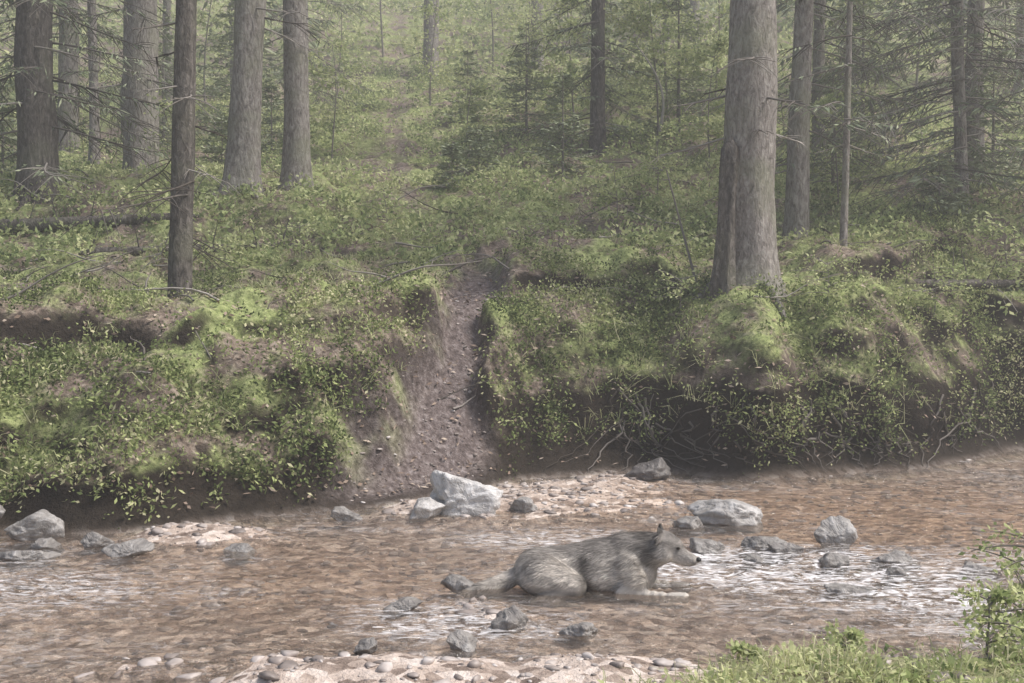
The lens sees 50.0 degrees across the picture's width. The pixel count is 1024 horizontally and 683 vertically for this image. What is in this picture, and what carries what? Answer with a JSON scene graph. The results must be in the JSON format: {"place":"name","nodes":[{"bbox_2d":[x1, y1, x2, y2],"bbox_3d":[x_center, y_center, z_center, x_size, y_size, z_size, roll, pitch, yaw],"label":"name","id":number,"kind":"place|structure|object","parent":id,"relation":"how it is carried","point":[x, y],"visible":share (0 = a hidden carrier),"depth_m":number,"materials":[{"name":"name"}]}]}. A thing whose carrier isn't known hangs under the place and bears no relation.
{"place":"outdoors","nodes":[
{"label":"outdoors","id":0,"kind":"place"},
{"bbox_2d":[0,0,1023,682],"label":"ground","id":1,"kind":"structure","parent":0,"point":[236,502],"depth_m":10.34,"materials":[{"name":"soil"}]},
{"bbox_2d":[0,78,16,180],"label":"young spruce","id":2,"kind":"object","parent":1,"relation":"on","point":[13,142],"visible":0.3,"depth_m":18.52,"materials":[{"name":"green plant"}]},
{"bbox_2d":[0,550,61,567],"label":"stone","id":3,"kind":"object","parent":1,"relation":"on","point":[27,557],"visible":0.97,"depth_m":7.32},
{"bbox_2d":[30,537,64,552],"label":"stone","id":4,"kind":"object","parent":1,"relation":"on","point":[46,544],"visible":0.74,"depth_m":7.70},
{"bbox_2d":[0,0,172,152],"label":"spruce tree","id":5,"kind":"object","parent":1,"relation":"on","point":[66,63],"visible":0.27,"depth_m":23.71,"materials":[{"name":"brown plant"}]},
{"bbox_2d":[12,0,170,164],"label":"spruce tree","id":6,"kind":"object","parent":1,"relation":"on","point":[91,8],"visible":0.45,"depth_m":21.34,"materials":[{"name":"brown plant"}]},
{"bbox_2d":[80,532,114,553],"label":"stone","id":7,"kind":"object","parent":1,"relation":"on","point":[91,540],"visible":0.92,"depth_m":7.72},
{"bbox_2d":[0,191,199,232],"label":"fallen log","id":8,"kind":"object","parent":1,"relation":"on","point":[31,223],"visible":0.73,"depth_m":15.28,"materials":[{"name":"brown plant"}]},
{"bbox_2d":[0,0,204,209],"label":"spruce tree","id":9,"kind":"object","parent":1,"relation":"on","point":[38,128],"visible":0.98,"depth_m":16.24,"materials":[{"name":"green plant"}]},
{"bbox_2d":[60,0,210,174],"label":"spruce tree","id":10,"kind":"object","parent":1,"relation":"on","point":[151,36],"visible":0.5,"depth_m":19.65,"materials":[{"name":"brown plant"}]},
{"bbox_2d":[111,16,209,142],"bbox_3d":[-7.910,-5.974,24.954,2.308,3.000,2.436,1,2,43],"label":"young spruce","id":11,"kind":"object","parent":1,"relation":"on","point":[163,92],"visible":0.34,"depth_m":24.87,"materials":[{"name":"green plant"}]},
{"bbox_2d":[59,0,278,298],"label":"spruce tree","id":12,"kind":"object","parent":1,"relation":"on","point":[181,237],"visible":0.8,"depth_m":11.87,"materials":[{"name":"brown plant"}]},
{"bbox_2d":[135,91,213,168],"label":"leafy sapling","id":13,"kind":"object","parent":1,"relation":"on","point":[168,119],"visible":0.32,"depth_m":18.48,"materials":[{"name":"green plant"}]},
{"bbox_2d":[78,216,293,255],"bbox_3d":[-4.301,-1.411,14.626,2.753,0.628,0.329,0,1,-20],"label":"fallen log","id":14,"kind":"object","parent":1,"relation":"on","point":[134,249],"visible":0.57,"depth_m":14.37,"materials":[{"name":"wood"}]},
{"bbox_2d":[199,116,227,179],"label":"young spruce","id":15,"kind":"object","parent":1,"relation":"on","point":[213,149],"visible":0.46,"depth_m":18.90,"materials":[{"name":"green plant"}]},
{"bbox_2d":[158,0,278,114],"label":"leafy sapling","id":16,"kind":"object","parent":1,"relation":"on","point":[207,27],"visible":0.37,"depth_m":26.93,"materials":[{"name":"green plant"}]},
{"bbox_2d":[195,0,283,132],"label":"young spruce","id":17,"kind":"object","parent":1,"relation":"on","point":[224,55],"visible":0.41,"depth_m":23.71,"materials":[{"name":"green plant"}]},
{"bbox_2d":[224,543,255,561],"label":"stone","id":18,"kind":"object","parent":1,"relation":"on","point":[244,549],"visible":0.94,"depth_m":7.58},
{"bbox_2d":[205,0,329,199],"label":"spruce tree","id":19,"kind":"object","parent":1,"relation":"on","point":[242,163],"visible":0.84,"depth_m":16.42,"materials":[{"name":"brown plant"}]},
{"bbox_2d":[261,77,283,153],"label":"young spruce","id":20,"kind":"object","parent":1,"relation":"on","point":[268,87],"visible":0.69,"depth_m":21.84,"materials":[{"name":"green plant"}]},
{"bbox_2d":[213,0,383,118],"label":"spruce tree","id":21,"kind":"object","parent":1,"relation":"on","point":[348,7],"visible":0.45,"depth_m":26.33,"materials":[{"name":"green plant"}]},
{"bbox_2d":[272,217,324,259],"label":"leafy sapling","id":22,"kind":"object","parent":1,"relation":"on","point":[306,226],"visible":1,"depth_m":13.56,"materials":[{"name":"green plant"}]},
{"bbox_2d":[263,0,335,190],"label":"spruce tree","id":23,"kind":"object","parent":1,"relation":"on","point":[296,157],"visible":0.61,"depth_m":17.06,"materials":[{"name":"brown plant"}]},
{"bbox_2d":[308,0,377,95],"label":"leafy sapling","id":24,"kind":"object","parent":1,"relation":"on","point":[343,52],"visible":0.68,"depth_m":28.84,"materials":[{"name":"green plant"}]},
{"bbox_2d":[307,39,385,162],"bbox_3d":[-3.449,-4.818,22.040,1.818,2.570,1.727,-1,1,-30],"label":"leafy sapling","id":25,"kind":"object","parent":1,"relation":"on","point":[325,117],"visible":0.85,"depth_m":21.96,"materials":[{"name":"green plant"}]},
{"bbox_2d":[352,182,422,231],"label":"leafy sapling","id":26,"kind":"object","parent":1,"relation":"on","point":[384,208],"visible":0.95,"depth_m":15.74,"materials":[{"name":"green plant"}]},
{"bbox_2d":[337,0,444,56],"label":"leafy sapling","id":27,"kind":"object","parent":1,"relation":"on","point":[380,8],"visible":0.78,"depth_m":35.79,"materials":[{"name":"green plant"}]},
{"bbox_2d":[389,0,447,81],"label":"spruce tree","id":28,"kind":"object","parent":1,"relation":"on","point":[431,22],"visible":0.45,"depth_m":32.62,"materials":[{"name":"brown plant"}]},
{"bbox_2d":[344,253,501,502],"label":"path gravel","id":29,"kind":"structure","parent":1,"relation":"on","point":[456,433],"depth_m":10.79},
{"bbox_2d":[409,497,444,522],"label":"stone","id":30,"kind":"object","parent":1,"relation":"on","point":[426,508],"visible":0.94,"depth_m":8.85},
{"bbox_2d":[381,0,480,105],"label":"leafy sapling","id":31,"kind":"object","parent":1,"relation":"on","point":[430,10],"visible":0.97,"depth_m":27.01,"materials":[{"name":"green plant"}]},
{"bbox_2d":[195,45,698,367],"bbox_3d":[1.189,-2.461,14.421,3.212,5.864,12.336,1,1,26],"label":"dead stick","id":32,"kind":"object","parent":1,"relation":"on","point":[659,130],"visible":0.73,"depth_m":13.10,"materials":[{"name":"wood"}]},
{"bbox_2d":[431,142,471,187],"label":"young spruce","id":33,"kind":"object","parent":1,"relation":"on","point":[447,147],"visible":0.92,"depth_m":18.31,"materials":[{"name":"green plant"}]},
{"bbox_2d":[440,574,473,598],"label":"stone","id":34,"kind":"object","parent":1,"relation":"on","point":[452,582],"visible":0.88,"depth_m":6.54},
{"bbox_2d":[434,49,495,122],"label":"young spruce","id":35,"kind":"object","parent":1,"relation":"on","point":[470,71],"visible":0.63,"depth_m":24.81,"materials":[{"name":"green plant"}]},
{"bbox_2d":[430,470,503,517],"bbox_3d":[-0.409,1.329,9.207,0.682,0.533,0.514,0,1,0],"label":"boulder","id":36,"kind":"object","parent":1,"relation":"on","point":[456,496],"visible":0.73,"depth_m":8.99,"materials":[{"name":"grey stone"}]},
{"bbox_2d":[430,66,517,145],"bbox_3d":[-0.883,-4.639,22.002,1.298,1.720,1.671,1,1,36],"label":"leafy sapling","id":37,"kind":"object","parent":1,"relation":"on","point":[468,106],"visible":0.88,"depth_m":22.05,"materials":[{"name":"green plant"}]},
{"bbox_2d":[456,114,500,177],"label":"young spruce","id":38,"kind":"object","parent":1,"relation":"on","point":[475,153],"visible":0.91,"depth_m":19.85,"materials":[{"name":"green plant"}]},
{"bbox_2d":[442,0,548,70],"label":"leafy sapling","id":39,"kind":"object","parent":1,"relation":"on","point":[492,16],"visible":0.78,"depth_m":33.85,"materials":[{"name":"green plant"}]},
{"bbox_2d":[490,604,528,634],"bbox_3d":[-0.016,1.465,5.759,0.236,0.167,0.168,-1,2,-42],"label":"stone","id":40,"kind":"object","parent":1,"relation":"on","point":[512,617],"visible":0.98,"depth_m":5.70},
{"bbox_2d":[0,180,1023,528],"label":"bank herb foliage","id":41,"kind":"object","parent":1,"relation":"on","point":[58,360],"visible":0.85,"depth_m":11.33,"materials":[{"name":"green plant"}]},
{"bbox_2d":[0,159,1023,488],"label":"grass","id":42,"kind":"structure","parent":1,"relation":"on","point":[438,271],"depth_m":12.87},
{"bbox_2d":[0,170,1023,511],"bbox_3d":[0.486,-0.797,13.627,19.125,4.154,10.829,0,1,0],"label":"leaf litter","id":43,"kind":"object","parent":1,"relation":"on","point":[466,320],"visible":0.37,"depth_m":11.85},
{"bbox_2d":[0,154,1023,409],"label":"fallen branches","id":44,"kind":"object","parent":1,"relation":"on","point":[400,244],"visible":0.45,"depth_m":13.76,"materials":[{"name":"brown wood"}]},
{"bbox_2d":[0,0,1023,340],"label":"hillside undergrowth","id":45,"kind":"object","parent":1,"relation":"on","point":[486,186],"visible":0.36,"depth_m":18.46,"materials":[{"name":"green plant"}]},
{"bbox_2d":[466,0,581,76],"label":"leafy sapling","id":46,"kind":"object","parent":1,"relation":"on","point":[530,7],"visible":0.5,"depth_m":29.85,"materials":[{"name":"green plant"}]},
{"bbox_2d":[510,496,537,513],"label":"stone","id":47,"kind":"object","parent":1,"relation":"on","point":[525,505],"visible":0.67,"depth_m":9.15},
{"bbox_2d":[480,21,571,139],"bbox_3d":[0.346,-5.369,22.890,2.022,2.600,1.723,0,1,-20],"label":"young spruce","id":48,"kind":"object","parent":1,"relation":"on","point":[525,87],"visible":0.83,"depth_m":22.84,"materials":[{"name":"green plant"}]},
{"bbox_2d":[485,0,572,91],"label":"leafy sapling","id":49,"kind":"object","parent":1,"relation":"on","point":[538,35],"visible":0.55,"depth_m":26.88,"materials":[{"name":"green plant"}]},
{"bbox_2d":[502,0,590,133],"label":"leafy sapling","id":50,"kind":"object","parent":1,"relation":"on","point":[570,68],"visible":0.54,"depth_m":22.74,"materials":[{"name":"green plant"}]},
{"bbox_2d":[522,73,597,178],"bbox_3d":[0.908,-3.783,19.586,1.588,2.000,1.445,0,1,-17],"label":"young spruce","id":51,"kind":"object","parent":1,"relation":"on","point":[557,148],"visible":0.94,"depth_m":19.41,"materials":[{"name":"green plant"}]},
{"bbox_2d":[457,524,700,607],"bbox_3d":[0.383,1.321,6.592,1.448,0.478,0.572,0,1,0],"label":"wolf","id":52,"kind":"object","parent":1,"relation":"on","point":[621,563],"visible":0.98,"depth_m":6.44,"materials":[{"name":"fur"}]},
{"bbox_2d":[497,0,682,154],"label":"spruce tree","id":53,"kind":"object","parent":1,"relation":"on","point":[598,87],"visible":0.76,"depth_m":21.31,"materials":[{"name":"green plant"}]},
{"bbox_2d":[163,0,1023,104],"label":"distant forest","id":54,"kind":"object","parent":1,"relation":"on","point":[692,3],"visible":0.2,"depth_m":29.15,"materials":[{"name":"plant"}]},
{"bbox_2d":[549,1,654,91],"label":"young spruce","id":55,"kind":"object","parent":1,"relation":"on","point":[585,10],"visible":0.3,"depth_m":26.72,"materials":[{"name":"green plant"}]},
{"bbox_2d":[569,162,652,222],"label":"leafy sapling","id":56,"kind":"object","parent":1,"relation":"on","point":[608,200],"visible":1,"depth_m":15.68,"materials":[{"name":"green plant"}]},
{"bbox_2d":[602,120,690,195],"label":"leafy sapling","id":57,"kind":"object","parent":1,"relation":"on","point":[661,164],"visible":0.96,"depth_m":17.45,"materials":[{"name":"green plant"}]},
{"bbox_2d":[624,457,670,480],"bbox_3d":[1.346,1.296,11.017,0.513,0.278,0.353,0,1,0],"label":"boulder","id":58,"kind":"object","parent":1,"relation":"on","point":[656,469],"visible":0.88,"depth_m":10.90,"materials":[{"name":"grey stone"}]},
{"bbox_2d":[579,0,722,144],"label":"young spruce","id":59,"kind":"object","parent":1,"relation":"on","point":[642,7],"visible":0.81,"depth_m":21.69,"materials":[{"name":"green plant"}]},
{"bbox_2d":[605,0,727,121],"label":"spruce tree","id":60,"kind":"object","parent":1,"relation":"on","point":[688,11],"visible":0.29,"depth_m":23.69,"materials":[{"name":"green plant"}]},
{"bbox_2d":[616,0,723,136],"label":"young spruce","id":61,"kind":"object","parent":1,"relation":"on","point":[678,100],"visible":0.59,"depth_m":22.29,"materials":[{"name":"green plant"}]},
{"bbox_2d":[641,264,711,312],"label":"leafy sapling","id":62,"kind":"object","parent":1,"relation":"on","point":[685,286],"visible":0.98,"depth_m":12.38,"materials":[{"name":"green plant"}]},
{"bbox_2d":[641,0,729,101],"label":"leafy sapling","id":63,"kind":"object","parent":1,"relation":"on","point":[719,60],"visible":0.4,"depth_m":24.81,"materials":[{"name":"green plant"}]},
{"bbox_2d":[672,516,704,535],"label":"stone","id":64,"kind":"object","parent":1,"relation":"on","point":[689,523],"visible":0.91,"depth_m":8.45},
{"bbox_2d":[650,27,728,166],"bbox_3d":[3.461,-4.370,19.931,1.923,2.482,2.164,0,1,0],"label":"leafy sapling","id":65,"kind":"object","parent":1,"relation":"on","point":[718,46],"visible":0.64,"depth_m":19.95,"materials":[{"name":"green plant"}]},
{"bbox_2d":[689,537,724,560],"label":"stone","id":66,"kind":"object","parent":1,"relation":"on","point":[701,546],"visible":0.89,"depth_m":7.57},
{"bbox_2d":[704,136,739,303],"bbox_3d":[2.392,-1.292,12.377,0.468,2.068,0.515,1,2,42],"label":"rotten snag","id":67,"kind":"object","parent":1,"relation":"on","point":[723,275],"visible":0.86,"depth_m":12.33,"materials":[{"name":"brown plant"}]},
{"bbox_2d":[687,499,762,532],"bbox_3d":[1.713,1.407,8.774,0.585,0.324,0.570,0,1,0],"label":"boulder","id":68,"kind":"object","parent":1,"relation":"on","point":[730,513],"visible":0.85,"depth_m":8.57,"materials":[{"name":"grey stone"}]},
{"bbox_2d":[652,0,809,319],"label":"spruce tree","id":69,"kind":"object","parent":1,"relation":"on","point":[750,96],"visible":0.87,"depth_m":12.40,"materials":[{"name":"brown plant"}]},
{"bbox_2d":[715,638,768,669],"bbox_3d":[1.032,1.424,4.874,0.242,0.206,0.162,0,1,19],"label":"streamside bush","id":70,"kind":"object","parent":1,"relation":"on","point":[736,647],"visible":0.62,"depth_m":4.87,"materials":[{"name":"green plant"}]},
{"bbox_2d":[740,536,785,562],"bbox_3d":[1.795,1.473,7.789,0.344,0.203,0.285,0,1,0],"label":"stone","id":71,"kind":"object","parent":1,"relation":"on","point":[754,543],"visible":0.69,"depth_m":7.70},
{"bbox_2d":[544,380,1003,475],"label":"exposed roots","id":72,"kind":"object","parent":1,"relation":"on","point":[757,444],"visible":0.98,"depth_m":11.63,"materials":[{"name":"brown plant"}]},
{"bbox_2d":[568,629,1023,682],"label":"bank plants","id":73,"kind":"object","parent":1,"relation":"on","point":[802,660],"visible":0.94,"depth_m":4.27,"materials":[{"name":"green plant"}]},
{"bbox_2d":[668,0,924,239],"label":"spruce tree","id":74,"kind":"object","parent":1,"relation":"on","point":[797,194],"visible":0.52,"depth_m":15.13,"materials":[{"name":"brown plant"}]},
{"bbox_2d":[666,0,948,157],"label":"spruce tree","id":75,"kind":"object","parent":1,"relation":"on","point":[819,30],"visible":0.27,"depth_m":20.82,"materials":[{"name":"green plant"}]},
{"bbox_2d":[776,250,882,308],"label":"leafy sapling","id":76,"kind":"object","parent":1,"relation":"on","point":[833,267],"visible":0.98,"depth_m":12.16,"materials":[{"name":"green plant"}]},
{"bbox_2d":[785,60,882,191],"bbox_3d":[5.283,-3.543,18.123,1.647,2.200,1.674,0,1,23],"label":"young spruce","id":77,"kind":"object","parent":1,"relation":"on","point":[820,155],"visible":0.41,"depth_m":18.09,"materials":[{"name":"green plant"}]},
{"bbox_2d":[818,552,849,574],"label":"stone","id":78,"kind":"object","parent":1,"relation":"on","point":[828,560],"visible":0.94,"depth_m":7.18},
{"bbox_2d":[814,516,857,552],"bbox_3d":[2.334,1.392,7.956,0.323,0.260,0.210,0,1,0],"label":"stone","id":79,"kind":"object","parent":1,"relation":"on","point":[838,531],"visible":0.97,"depth_m":7.88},
{"bbox_2d":[777,0,900,245],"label":"spruce tree","id":80,"kind":"object","parent":1,"relation":"on","point":[847,95],"visible":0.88,"depth_m":13.62,"materials":[{"name":"brown plant"}]},
{"bbox_2d":[817,618,869,652],"bbox_3d":[1.491,1.371,4.884,0.186,0.266,0.345,-1,2,-44],"label":"streamside bush","id":81,"kind":"object","parent":1,"relation":"on","point":[854,634],"visible":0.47,"depth_m":4.88,"materials":[{"name":"green plant"}]},
{"bbox_2d":[774,73,919,204],"bbox_3d":[5.128,-3.063,17.161,1.747,2.076,1.988,-1,2,-42],"label":"leafy sapling","id":82,"kind":"object","parent":1,"relation":"on","point":[822,101],"visible":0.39,"depth_m":17.11,"materials":[{"name":"green plant"}]},
{"bbox_2d":[824,582,876,600],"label":"stone","id":83,"kind":"object","parent":1,"relation":"on","point":[834,588],"visible":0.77,"depth_m":6.46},
{"bbox_2d":[778,0,927,119],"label":"leafy sapling","id":84,"kind":"object","parent":1,"relation":"on","point":[829,46],"visible":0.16,"depth_m":23.82,"materials":[{"name":"green plant"}]},
{"bbox_2d":[825,0,930,139],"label":"young spruce","id":85,"kind":"object","parent":1,"relation":"on","point":[862,56],"visible":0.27,"depth_m":21.87,"materials":[{"name":"green plant"}]},
{"bbox_2d":[869,550,920,569],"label":"stone","id":86,"kind":"object","parent":1,"relation":"on","point":[895,557],"visible":0.81,"depth_m":7.27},
{"bbox_2d":[810,0,1023,215],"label":"spruce tree","id":87,"kind":"object","parent":1,"relation":"on","point":[955,19],"visible":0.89,"depth_m":16.01,"materials":[{"name":"green plant"}]},
{"bbox_2d":[813,0,1023,191],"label":"spruce tree","id":88,"kind":"object","parent":1,"relation":"on","point":[972,131],"visible":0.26,"depth_m":18.85,"materials":[{"name":"green plant"}]},
{"bbox_2d":[907,148,975,216],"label":"young spruce","id":89,"kind":"object","parent":1,"relation":"on","point":[947,203],"visible":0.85,"depth_m":15.06,"materials":[{"name":"green plant"}]},
{"bbox_2d":[895,249,997,313],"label":"leafy sapling","id":90,"kind":"object","parent":1,"relation":"on","point":[954,290],"visible":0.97,"depth_m":12.90,"materials":[{"name":"green plant"}]},
{"bbox_2d":[893,250,1023,288],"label":"fallen log","id":91,"kind":"object","parent":1,"relation":"on","point":[999,282],"visible":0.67,"depth_m":13.76,"materials":[{"name":"wood"}]},
{"bbox_2d":[959,561,1001,580],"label":"stone","id":92,"kind":"object","parent":1,"relation":"on","point":[976,567],"visible":0.8,"depth_m":7.04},
{"bbox_2d":[943,52,1023,193],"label":"young spruce","id":93,"kind":"object","parent":1,"relation":"on","point":[984,164],"visible":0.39,"depth_m":17.25,"materials":[{"name":"green plant"}]},
{"bbox_2d":[949,35,1023,310],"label":"spruce tree","id":94,"kind":"object","parent":1,"relation":"on","point":[1006,151],"visible":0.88,"depth_m":15.27,"materials":[{"name":"green plant"}]},
{"bbox_2d":[951,579,1023,663],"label":"streamside bush","id":95,"kind":"object","parent":1,"relation":"on","point":[999,595],"visible":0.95,"depth_m":4.59,"materials":[{"name":"green plant"}]},
{"bbox_2d":[951,210,1023,290],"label":"leafy sapling","id":96,"kind":"object","parent":1,"relation":"on","point":[1007,229],"visible":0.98,"depth_m":14.14,"materials":[{"name":"green plant"}]},
{"bbox_2d":[953,531,1023,660],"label":"streamside bush","id":97,"kind":"object","parent":1,"relation":"on","point":[1006,573],"visible":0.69,"depth_m":4.96,"materials":[{"name":"green plant"}]},
{"bbox_2d":[967,522,1023,644],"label":"streamside bush","id":98,"kind":"object","parent":1,"relation":"on","point":[1004,532],"visible":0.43,"depth_m":5.11,"materials":[{"name":"green plant"}]},
{"bbox_2d":[968,582,1023,656],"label":"streamside bush","id":99,"kind":"object","parent":1,"relation":"on","point":[1018,591],"visible":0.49,"depth_m":4.79,"materials":[{"name":"green plant"}]},
{"bbox_2d":[0,450,1023,682],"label":"stream water","id":100,"kind":"structure","parent":0,"point":[868,579],"depth_m":6.71,"materials":[{"name":"liquid"}]},
{"bbox_2d":[4,509,64,542],"bbox_3d":[-3.500,1.352,8.048,0.411,0.246,0.287,-1,1,-24],"label":"stone","id":101,"kind":"object","parent":100,"relation":"in","point":[41,523],"visible":0.94,"depth_m":7.95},
{"bbox_2d":[101,538,154,560],"bbox_3d":[-2.614,1.421,7.493,0.342,0.136,0.178,0,1,0],"label":"stone","id":102,"kind":"object","parent":100,"relation":"in","point":[133,548],"visible":0.99,"depth_m":7.45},
{"bbox_2d":[330,506,362,523],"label":"stone","id":103,"kind":"object","parent":100,"relation":"in","point":[341,514],"visible":0.98,"depth_m":8.74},
{"bbox_2d":[353,637,377,654],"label":"stone","id":104,"kind":"object","parent":100,"relation":"in","point":[366,646],"visible":1,"depth_m":5.25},
{"bbox_2d":[383,596,423,614],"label":"stone","id":105,"kind":"object","parent":100,"relation":"in","point":[404,604],"visible":0.97,"depth_m":6.09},
{"bbox_2d":[446,629,477,657],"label":"stone","id":106,"kind":"object","parent":100,"relation":"in","point":[461,640],"visible":1,"depth_m":5.34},
{"bbox_2d":[558,622,597,639],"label":"stone","id":107,"kind":"object","parent":100,"relation":"in","point":[584,629],"visible":0.98,"depth_m":5.57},
{"bbox_2d":[0,459,1023,682],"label":"stream gravel","id":108,"kind":"structure","parent":0,"point":[173,661],"depth_m":6.70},
{"bbox_2d":[767,542,803,557],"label":"stone","id":109,"kind":"object","parent":108,"relation":"on","point":[785,547],"visible":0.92,"depth_m":7.58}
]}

